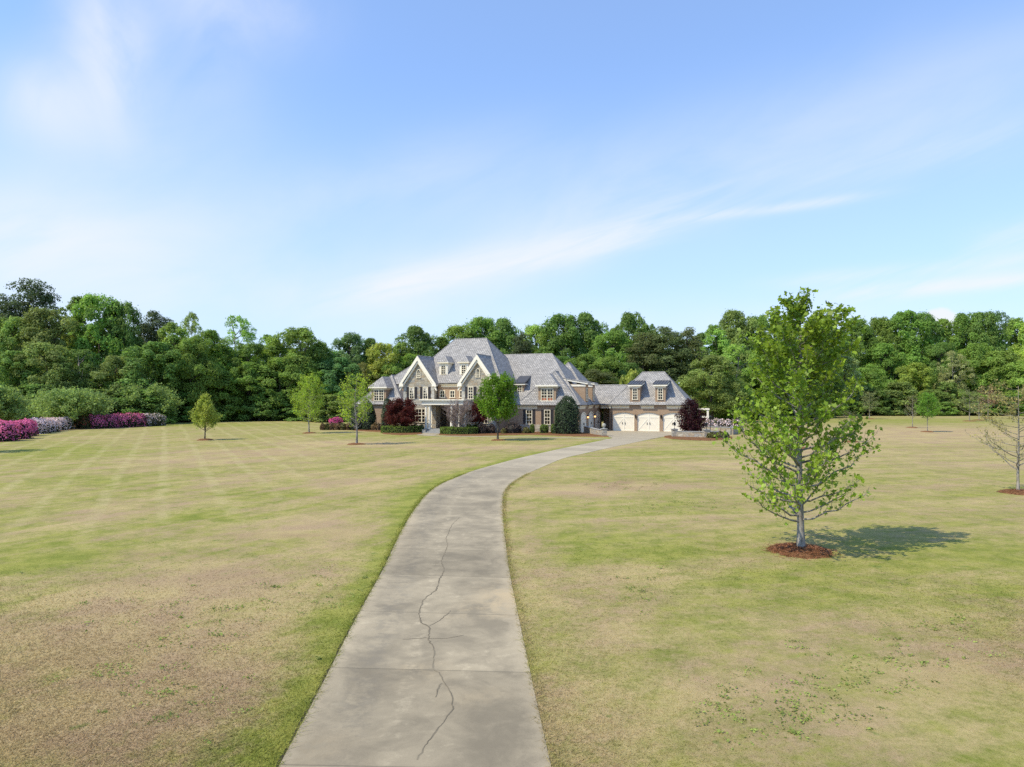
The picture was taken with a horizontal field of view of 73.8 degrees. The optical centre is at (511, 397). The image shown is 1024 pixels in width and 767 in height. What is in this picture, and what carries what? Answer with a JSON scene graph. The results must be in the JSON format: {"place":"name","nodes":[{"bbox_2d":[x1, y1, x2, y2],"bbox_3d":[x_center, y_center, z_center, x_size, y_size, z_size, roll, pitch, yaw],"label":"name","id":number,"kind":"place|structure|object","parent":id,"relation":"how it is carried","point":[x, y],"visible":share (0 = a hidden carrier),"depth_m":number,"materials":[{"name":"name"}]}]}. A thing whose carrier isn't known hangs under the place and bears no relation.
{"place":"outdoors","nodes":[
{"label":"outdoors","id":0,"kind":"place"},
{"bbox_2d":[276,438,648,766],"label":"driveway","id":1,"kind":"structure","parent":0,"point":[430,669],"depth_m":12.99,"materials":[{"name":"concrete"}]},
{"bbox_2d":[0,412,1023,766],"bbox_3d":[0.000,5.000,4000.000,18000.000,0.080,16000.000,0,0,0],"label":"ground","id":2,"kind":"structure","parent":0,"point":[108,500],"depth_m":19.82,"materials":[{"name":"plant"}]},
{"bbox_2d":[0,419,20,441],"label":"azalea bush","id":3,"kind":"object","parent":2,"relation":"on","point":[9,430],"visible":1,"depth_m":77.48,"materials":[{"name":"pink plant"}]},
{"bbox_2d":[0,385,32,420],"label":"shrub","id":4,"kind":"object","parent":2,"relation":"on","point":[12,402],"visible":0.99,"depth_m":93.35,"materials":[{"name":"green plant"}]},
{"bbox_2d":[0,315,42,385],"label":"broadleaf tree","id":5,"kind":"object","parent":2,"relation":"on","point":[8,329],"visible":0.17,"depth_m":136.07,"materials":[{"name":"green plant"}]},
{"bbox_2d":[0,350,43,398],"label":"broadleaf tree","id":6,"kind":"object","parent":2,"relation":"on","point":[5,361],"visible":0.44,"depth_m":124.58,"materials":[{"name":"green plant"}]},
{"bbox_2d":[1,382,57,422],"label":"woodland thicket","id":7,"kind":"object","parent":2,"relation":"on","point":[30,390],"visible":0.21,"depth_m":120.32,"materials":[{"name":"green plant"}]},
{"bbox_2d":[0,278,64,350],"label":"pine tree","id":8,"kind":"object","parent":2,"relation":"on","point":[43,297],"visible":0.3,"depth_m":151.08,"materials":[{"name":"green plant"}]},
{"bbox_2d":[3,339,86,398],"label":"broadleaf tree","id":9,"kind":"object","parent":2,"relation":"on","point":[47,375],"visible":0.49,"depth_m":125.74,"materials":[{"name":"green plant"}]},
{"bbox_2d":[12,306,95,387],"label":"broadleaf tree","id":10,"kind":"object","parent":2,"relation":"on","point":[58,323],"visible":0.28,"depth_m":138.28,"materials":[{"name":"green plant"}]},
{"bbox_2d":[24,385,117,422],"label":"bush","id":11,"kind":"object","parent":2,"relation":"on","point":[71,403],"visible":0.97,"depth_m":107.71,"materials":[{"name":"green plant"}]},
{"bbox_2d":[46,348,115,389],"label":"broadleaf tree","id":12,"kind":"object","parent":2,"relation":"on","point":[81,353],"visible":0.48,"depth_m":129.31,"materials":[{"name":"green plant"}]},
{"bbox_2d":[57,295,108,363],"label":"broadleaf tree","id":13,"kind":"object","parent":2,"relation":"on","point":[78,298],"visible":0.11,"depth_m":149.10,"materials":[{"name":"green plant"}]},
{"bbox_2d":[66,293,127,388],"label":"broadleaf tree","id":14,"kind":"object","parent":2,"relation":"on","point":[91,304],"visible":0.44,"depth_m":145.22,"materials":[{"name":"green plant"}]},
{"bbox_2d":[72,353,149,393],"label":"broadleaf tree","id":15,"kind":"object","parent":2,"relation":"on","point":[114,362],"visible":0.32,"depth_m":129.73,"materials":[{"name":"green plant"}]},
{"bbox_2d":[95,300,149,377],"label":"broadleaf tree","id":16,"kind":"object","parent":2,"relation":"on","point":[128,310],"visible":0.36,"depth_m":148.07,"materials":[{"name":"green plant"}]},
{"bbox_2d":[98,341,188,412],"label":"broadleaf tree","id":17,"kind":"object","parent":2,"relation":"on","point":[153,359],"visible":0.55,"depth_m":133.64,"materials":[{"name":"green plant"}]},
{"bbox_2d":[109,389,177,423],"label":"woodland thicket","id":18,"kind":"object","parent":2,"relation":"on","point":[170,417],"visible":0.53,"depth_m":125.77,"materials":[{"name":"green plant"}]},
{"bbox_2d":[108,382,183,415],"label":"bush","id":19,"kind":"object","parent":2,"relation":"on","point":[170,402],"visible":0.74,"depth_m":126.76,"materials":[{"name":"green plant"}]},
{"bbox_2d":[137,310,180,349],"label":"pine tree","id":20,"kind":"object","parent":2,"relation":"on","point":[149,331],"visible":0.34,"depth_m":156.25,"materials":[{"name":"green plant"}]},
{"bbox_2d":[151,322,194,384],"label":"broadleaf tree","id":21,"kind":"object","parent":2,"relation":"on","point":[172,328],"visible":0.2,"depth_m":150.95,"materials":[{"name":"green plant"}]},
{"bbox_2d":[162,387,196,421],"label":"woodland thicket","id":22,"kind":"object","parent":2,"relation":"on","point":[186,417],"visible":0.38,"depth_m":136.21,"materials":[{"name":"green plant"}]},
{"bbox_2d":[173,311,202,381],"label":"broadleaf tree","id":23,"kind":"object","parent":2,"relation":"on","point":[186,322],"visible":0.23,"depth_m":155.10,"materials":[{"name":"green plant"}]},
{"bbox_2d":[157,336,223,421],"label":"broadleaf tree","id":24,"kind":"object","parent":2,"relation":"on","point":[192,346],"visible":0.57,"depth_m":137.99,"materials":[{"name":"green plant"}]},
{"bbox_2d":[188,391,222,438],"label":"pear tree","id":25,"kind":"object","parent":2,"relation":"on","point":[201,415],"visible":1,"depth_m":79.98,"materials":[{"name":"green plant"}]},
{"bbox_2d":[182,329,232,420],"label":"broadleaf tree","id":26,"kind":"object","parent":2,"relation":"on","point":[209,337],"visible":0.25,"depth_m":146.94,"materials":[{"name":"green plant"}]},
{"bbox_2d":[193,368,248,420],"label":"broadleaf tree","id":27,"kind":"object","parent":2,"relation":"on","point":[227,405],"visible":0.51,"depth_m":141.69,"materials":[{"name":"green plant"}]},
{"bbox_2d":[214,315,258,370],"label":"broadleaf tree","id":28,"kind":"object","parent":2,"relation":"on","point":[234,339],"visible":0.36,"depth_m":154.68,"materials":[{"name":"green plant"}]},
{"bbox_2d":[222,361,278,420],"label":"broadleaf tree","id":29,"kind":"object","parent":2,"relation":"on","point":[253,366],"visible":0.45,"depth_m":144.91,"materials":[{"name":"green plant"}]},
{"bbox_2d":[228,341,275,412],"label":"broadleaf tree","id":30,"kind":"object","parent":2,"relation":"on","point":[245,352],"visible":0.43,"depth_m":147.69,"materials":[{"name":"green plant"}]},
{"bbox_2d":[234,383,282,420],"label":"woodland thicket","id":31,"kind":"object","parent":2,"relation":"on","point":[260,415],"visible":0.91,"depth_m":144.20,"materials":[{"name":"green plant"}]},
{"bbox_2d":[250,356,314,419],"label":"broadleaf tree","id":32,"kind":"object","parent":2,"relation":"on","point":[279,395],"visible":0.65,"depth_m":147.03,"materials":[{"name":"green plant"}]},
{"bbox_2d":[256,326,332,401],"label":"broadleaf tree","id":33,"kind":"object","parent":2,"relation":"on","point":[304,336],"visible":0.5,"depth_m":152.44,"materials":[{"name":"green plant"}]},
{"bbox_2d":[274,395,326,421],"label":"woodland thicket","id":34,"kind":"object","parent":2,"relation":"on","point":[287,414],"visible":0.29,"depth_m":145.57,"materials":[{"name":"green plant"}]},
{"bbox_2d":[289,371,324,431],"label":"young tree","id":35,"kind":"object","parent":2,"relation":"on","point":[308,398],"visible":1,"depth_m":94.98,"materials":[{"name":"green plant"}]},
{"bbox_2d":[300,393,350,421],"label":"woodland thicket","id":36,"kind":"object","parent":2,"relation":"on","point":[331,409],"visible":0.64,"depth_m":138.66,"materials":[{"name":"green plant"}]},
{"bbox_2d":[300,357,361,408],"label":"broadleaf tree","id":37,"kind":"object","parent":2,"relation":"on","point":[339,365],"visible":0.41,"depth_m":153.67,"materials":[{"name":"green plant"}]},
{"bbox_2d":[332,331,369,394],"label":"broadleaf tree","id":38,"kind":"object","parent":2,"relation":"on","point":[355,341],"visible":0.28,"depth_m":162.72,"materials":[{"name":"green plant"}]},
{"bbox_2d":[336,370,374,442],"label":"young tree","id":39,"kind":"object","parent":2,"relation":"on","point":[358,409],"visible":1,"depth_m":72.47,"materials":[{"name":"green plant"}]},
{"bbox_2d":[360,342,404,394],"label":"broadleaf tree","id":40,"kind":"object","parent":2,"relation":"on","point":[388,356],"visible":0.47,"depth_m":157.85,"materials":[{"name":"green plant"}]},
{"bbox_2d":[381,425,419,432],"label":"boxwood hedge","id":41,"kind":"object","parent":2,"relation":"on","point":[400,429],"visible":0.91,"depth_m":94.71,"materials":[{"name":"green plant"}]},
{"bbox_2d":[382,397,419,426],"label":"japanese maple","id":42,"kind":"object","parent":2,"relation":"on","point":[406,416],"visible":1,"depth_m":95.64,"materials":[{"name":"red plant"}]},
{"bbox_2d":[394,325,439,372],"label":"broadleaf tree","id":43,"kind":"object","parent":2,"relation":"on","point":[420,341],"visible":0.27,"depth_m":165.30,"materials":[{"name":"green plant"}]},
{"bbox_2d":[440,426,477,433],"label":"boxwood hedge","id":44,"kind":"object","parent":2,"relation":"on","point":[460,430],"visible":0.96,"depth_m":91.34,"materials":[{"name":"green plant"}]},
{"bbox_2d":[442,397,476,427],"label":"bare tree","id":45,"kind":"object","parent":2,"relation":"on","point":[464,409],"visible":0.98,"depth_m":92.52,"materials":[{"name":"grey plant"}]},
{"bbox_2d":[438,324,483,349],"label":"broadleaf tree","id":46,"kind":"object","parent":2,"relation":"on","point":[454,330],"visible":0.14,"depth_m":174.51,"materials":[{"name":"green plant"}]},
{"bbox_2d":[460,315,511,351],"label":"broadleaf tree","id":47,"kind":"object","parent":2,"relation":"on","point":[480,324],"visible":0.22,"depth_m":174.96,"materials":[{"name":"green plant"}]},
{"bbox_2d":[472,371,520,438],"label":"maple tree","id":48,"kind":"object","parent":2,"relation":"on","point":[501,406],"visible":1,"depth_m":78.46,"materials":[{"name":"green plant"}]},
{"bbox_2d":[483,316,522,353],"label":"broadleaf tree","id":49,"kind":"object","parent":2,"relation":"on","point":[505,328],"visible":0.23,"depth_m":175.28,"materials":[{"name":"green plant"}]},
{"bbox_2d":[20,477,1004,748],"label":"weeds","id":50,"kind":"object","parent":2,"relation":"on","point":[716,729],"visible":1,"depth_m":12.18,"materials":[{"name":"green plant"}]},
{"bbox_2d":[510,332,534,353],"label":"pine tree","id":51,"kind":"object","parent":2,"relation":"on","point":[519,348],"visible":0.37,"depth_m":171.22,"materials":[{"name":"green plant"}]},
{"bbox_2d":[439,432,608,436],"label":"mulch bed","id":52,"kind":"object","parent":2,"relation":"on","point":[583,434],"visible":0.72,"depth_m":90.48,"materials":[{"name":"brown wood"}]},
{"bbox_2d":[42,318,1013,409],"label":"woodland","id":53,"kind":"object","parent":2,"relation":"on","point":[532,342],"depth_m":197.94,"materials":[{"name":"green plant"}]},
{"bbox_2d":[356,338,709,432],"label":"brick house","id":54,"kind":"structure","parent":2,"relation":"on","point":[459,369],"depth_m":100.89,"materials":[{"name":"brick"}]},
{"bbox_2d":[613,412,633,430],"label":"garage door","id":55,"kind":"structure","parent":54,"relation":"in","point":[622,421],"depth_m":102.22,"materials":[{"name":"paint"}]},
{"bbox_2d":[637,412,659,430],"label":"garage door","id":56,"kind":"structure","parent":54,"relation":"in","point":[648,421],"depth_m":100.93,"materials":[{"name":"paint"}]},
{"bbox_2d":[521,324,555,355],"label":"broadleaf tree","id":57,"kind":"object","parent":2,"relation":"on","point":[534,332],"visible":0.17,"depth_m":174.03,"materials":[{"name":"green plant"}]},
{"bbox_2d":[536,312,596,360],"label":"broadleaf tree","id":58,"kind":"object","parent":2,"relation":"on","point":[556,322],"visible":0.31,"depth_m":169.89,"materials":[{"name":"green plant"}]},
{"bbox_2d":[552,395,581,433],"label":"holly bush","id":59,"kind":"object","parent":2,"relation":"on","point":[566,415],"visible":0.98,"depth_m":92.25,"materials":[{"name":"green plant"}]},
{"bbox_2d":[564,354,601,381],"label":"broadleaf tree","id":60,"kind":"object","parent":2,"relation":"on","point":[583,365],"visible":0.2,"depth_m":148.25,"materials":[{"name":"green plant"}]},
{"bbox_2d":[565,310,608,358],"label":"broadleaf tree","id":61,"kind":"object","parent":2,"relation":"on","point":[590,326],"visible":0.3,"depth_m":173.29,"materials":[{"name":"green plant"}]},
{"bbox_2d":[582,369,619,384],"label":"pine tree","id":62,"kind":"object","parent":2,"relation":"on","point":[596,373],"visible":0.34,"depth_m":140.02,"materials":[{"name":"green plant"}]},
{"bbox_2d":[581,329,633,377],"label":"broadleaf tree","id":63,"kind":"object","parent":2,"relation":"on","point":[613,339],"visible":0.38,"depth_m":162.02,"materials":[{"name":"green plant"}]},
{"bbox_2d":[587,356,628,412],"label":"broadleaf tree","id":64,"kind":"object","parent":2,"relation":"on","point":[607,364],"visible":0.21,"depth_m":145.77,"materials":[{"name":"green plant"}]},
{"bbox_2d":[609,310,654,369],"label":"broadleaf tree","id":65,"kind":"object","parent":2,"relation":"on","point":[630,323],"visible":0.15,"depth_m":175.40,"materials":[{"name":"green plant"}]},
{"bbox_2d":[607,429,670,438],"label":"garage apron","id":66,"kind":"object","parent":2,"relation":"on","point":[637,434],"visible":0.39,"depth_m":91.90,"materials":[{"name":"concrete"}]},
{"bbox_2d":[624,332,667,372],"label":"pine tree","id":67,"kind":"object","parent":2,"relation":"on","point":[638,354],"visible":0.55,"depth_m":158.49,"materials":[{"name":"green plant"}]},
{"bbox_2d":[644,326,693,381],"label":"tree","id":68,"kind":"object","parent":2,"relation":"on","point":[665,334],"visible":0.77,"depth_m":157.76,"materials":[{"name":"green plant"}]},
{"bbox_2d":[665,327,709,376],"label":"pine tree","id":69,"kind":"object","parent":2,"relation":"on","point":[688,333],"visible":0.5,"depth_m":160.08,"materials":[{"name":"green plant"}]},
{"bbox_2d":[675,398,707,430],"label":"japanese maple","id":70,"kind":"object","parent":2,"relation":"on","point":[691,423],"visible":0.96,"depth_m":88.62,"materials":[{"name":"purple plant"}]},
{"bbox_2d":[675,353,748,420],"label":"broadleaf tree","id":71,"kind":"object","parent":2,"relation":"on","point":[703,377],"visible":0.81,"depth_m":135.63,"materials":[{"name":"green plant"}]},
{"bbox_2d":[698,324,733,401],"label":"broadleaf tree","id":72,"kind":"object","parent":2,"relation":"on","point":[716,331],"visible":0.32,"depth_m":168.58,"materials":[{"name":"green plant"}]},
{"bbox_2d":[707,344,762,392],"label":"broadleaf tree","id":73,"kind":"object","parent":2,"relation":"on","point":[732,353],"visible":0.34,"depth_m":153.92,"materials":[{"name":"green plant"}]},
{"bbox_2d":[715,308,771,384],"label":"broadleaf tree","id":74,"kind":"object","parent":2,"relation":"on","point":[727,322],"visible":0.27,"depth_m":173.75,"materials":[{"name":"green plant"}]},
{"bbox_2d":[739,313,776,391],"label":"broadleaf tree","id":75,"kind":"object","parent":2,"relation":"on","point":[762,319],"visible":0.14,"depth_m":175.77,"materials":[{"name":"green plant"}]},
{"bbox_2d":[741,363,791,415],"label":"broadleaf tree","id":76,"kind":"object","parent":2,"relation":"on","point":[747,380],"visible":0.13,"depth_m":151.43,"materials":[{"name":"green plant"}]},
{"bbox_2d":[712,286,882,547],"bbox_3d":[9.206,0.711,22.236,5.612,8.586,4.642,0,0,-43],"label":"tulip tree","id":77,"kind":"object","parent":2,"relation":"on","point":[784,374],"visible":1,"depth_m":21.71,"materials":[{"name":"green plant"}]},
{"bbox_2d":[762,542,843,559],"bbox_3d":[9.370,4.910,22.179,2.503,0.348,2.535,0,0,0],"label":"mulch ring","id":78,"kind":"object","parent":2,"relation":"on","point":[807,552],"visible":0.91,"depth_m":21.74,"materials":[{"name":"brown wood"}]},
{"bbox_2d":[794,320,850,400],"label":"broadleaf tree","id":79,"kind":"object","parent":2,"relation":"on","point":[835,388],"visible":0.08,"depth_m":183.09,"materials":[{"name":"green plant"}]},
{"bbox_2d":[835,356,867,404],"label":"broadleaf tree","id":80,"kind":"object","parent":2,"relation":"on","point":[853,364],"visible":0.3,"depth_m":187.87,"materials":[{"name":"green plant"}]},
{"bbox_2d":[838,316,882,386],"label":"broadleaf tree","id":81,"kind":"object","parent":2,"relation":"on","point":[865,326],"visible":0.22,"depth_m":211.24,"materials":[{"name":"green plant"}]},
{"bbox_2d":[841,367,897,414],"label":"broadleaf tree","id":82,"kind":"object","parent":2,"relation":"on","point":[868,373],"visible":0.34,"depth_m":192.94,"materials":[{"name":"green plant"}]},
{"bbox_2d":[852,314,901,379],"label":"broadleaf tree","id":83,"kind":"object","parent":2,"relation":"on","point":[878,325],"visible":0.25,"depth_m":214.43,"materials":[{"name":"green plant"}]},
{"bbox_2d":[858,387,903,414],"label":"woodland thicket","id":84,"kind":"object","parent":2,"relation":"on","point":[883,409],"visible":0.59,"depth_m":186.77,"materials":[{"name":"green plant"}]},
{"bbox_2d":[858,342,907,389],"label":"broadleaf tree","id":85,"kind":"object","parent":2,"relation":"on","point":[883,350],"visible":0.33,"depth_m":205.49,"materials":[{"name":"green plant"}]},
{"bbox_2d":[875,380,919,415],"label":"woodland thicket","id":86,"kind":"object","parent":2,"relation":"on","point":[906,388],"visible":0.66,"depth_m":187.29,"materials":[{"name":"green plant"}]},
{"bbox_2d":[875,309,935,390],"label":"broadleaf tree","id":87,"kind":"object","parent":2,"relation":"on","point":[902,319],"visible":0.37,"depth_m":214.56,"materials":[{"name":"green plant"}]},
{"bbox_2d":[894,362,936,403],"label":"broadleaf tree","id":88,"kind":"object","parent":2,"relation":"on","point":[910,375],"visible":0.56,"depth_m":197.62,"materials":[{"name":"green plant"}]},
{"bbox_2d":[897,309,948,390],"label":"broadleaf tree","id":89,"kind":"object","parent":2,"relation":"on","point":[922,316],"visible":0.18,"depth_m":218.46,"materials":[{"name":"green plant"}]},
{"bbox_2d":[914,390,941,430],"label":"young tree","id":90,"kind":"object","parent":2,"relation":"on","point":[923,409],"visible":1,"depth_m":98.45,"materials":[{"name":"green plant"}]},
{"bbox_2d":[921,341,963,394],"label":"broadleaf tree","id":91,"kind":"object","parent":2,"relation":"on","point":[935,353],"visible":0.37,"depth_m":207.92,"materials":[{"name":"green plant"}]},
{"bbox_2d":[926,317,960,359],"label":"broadleaf tree","id":92,"kind":"object","parent":2,"relation":"on","point":[945,324],"visible":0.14,"depth_m":220.10,"materials":[{"name":"green plant"}]},
{"bbox_2d":[935,381,967,401],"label":"woodland thicket","id":93,"kind":"object","parent":2,"relation":"on","point":[943,385],"visible":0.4,"depth_m":195.33,"materials":[{"name":"green plant"}]},
{"bbox_2d":[933,350,977,398],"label":"broadleaf tree","id":94,"kind":"object","parent":2,"relation":"on","point":[955,362],"visible":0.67,"depth_m":200.45,"materials":[{"name":"green plant"}]},
{"bbox_2d":[940,312,990,367],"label":"broadleaf tree","id":95,"kind":"object","parent":2,"relation":"on","point":[962,320],"visible":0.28,"depth_m":218.73,"materials":[{"name":"green plant"}]},
{"bbox_2d":[948,342,1006,399],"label":"broadleaf tree","id":96,"kind":"object","parent":2,"relation":"on","point":[975,350],"visible":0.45,"depth_m":202.42,"materials":[{"name":"green plant"}]},
{"bbox_2d":[953,392,1001,415],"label":"woodland thicket","id":97,"kind":"object","parent":2,"relation":"on","point":[975,399],"visible":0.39,"depth_m":186.85,"materials":[{"name":"green plant"}]},
{"bbox_2d":[962,309,1008,366],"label":"broadleaf tree","id":98,"kind":"object","parent":2,"relation":"on","point":[985,319],"visible":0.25,"depth_m":216.43,"materials":[{"name":"green plant"}]},
{"bbox_2d":[959,349,1023,404],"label":"broadleaf tree","id":99,"kind":"object","parent":2,"relation":"on","point":[1007,356],"visible":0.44,"depth_m":198.45,"materials":[{"name":"green plant"}]},
{"bbox_2d":[965,379,1023,489],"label":"budding tree","id":100,"kind":"object","parent":2,"relation":"on","point":[1018,446],"visible":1,"depth_m":35.85,"materials":[{"name":"green plant"}]},
{"bbox_2d":[988,360,1023,408],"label":"broadleaf tree","id":101,"kind":"object","parent":2,"relation":"on","point":[1015,372],"visible":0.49,"depth_m":195.85,"materials":[{"name":"green plant"}]},
{"bbox_2d":[1002,317,1023,384],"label":"broadleaf tree","id":102,"kind":"object","parent":2,"relation":"on","point":[1013,323],"visible":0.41,"depth_m":217.27,"materials":[{"name":"green plant"}]},
{"bbox_2d":[0,0,1023,396],"label":"sky","id":103,"kind":"structure","parent":0,"point":[375,169],"materials":[{"name":"blue"}]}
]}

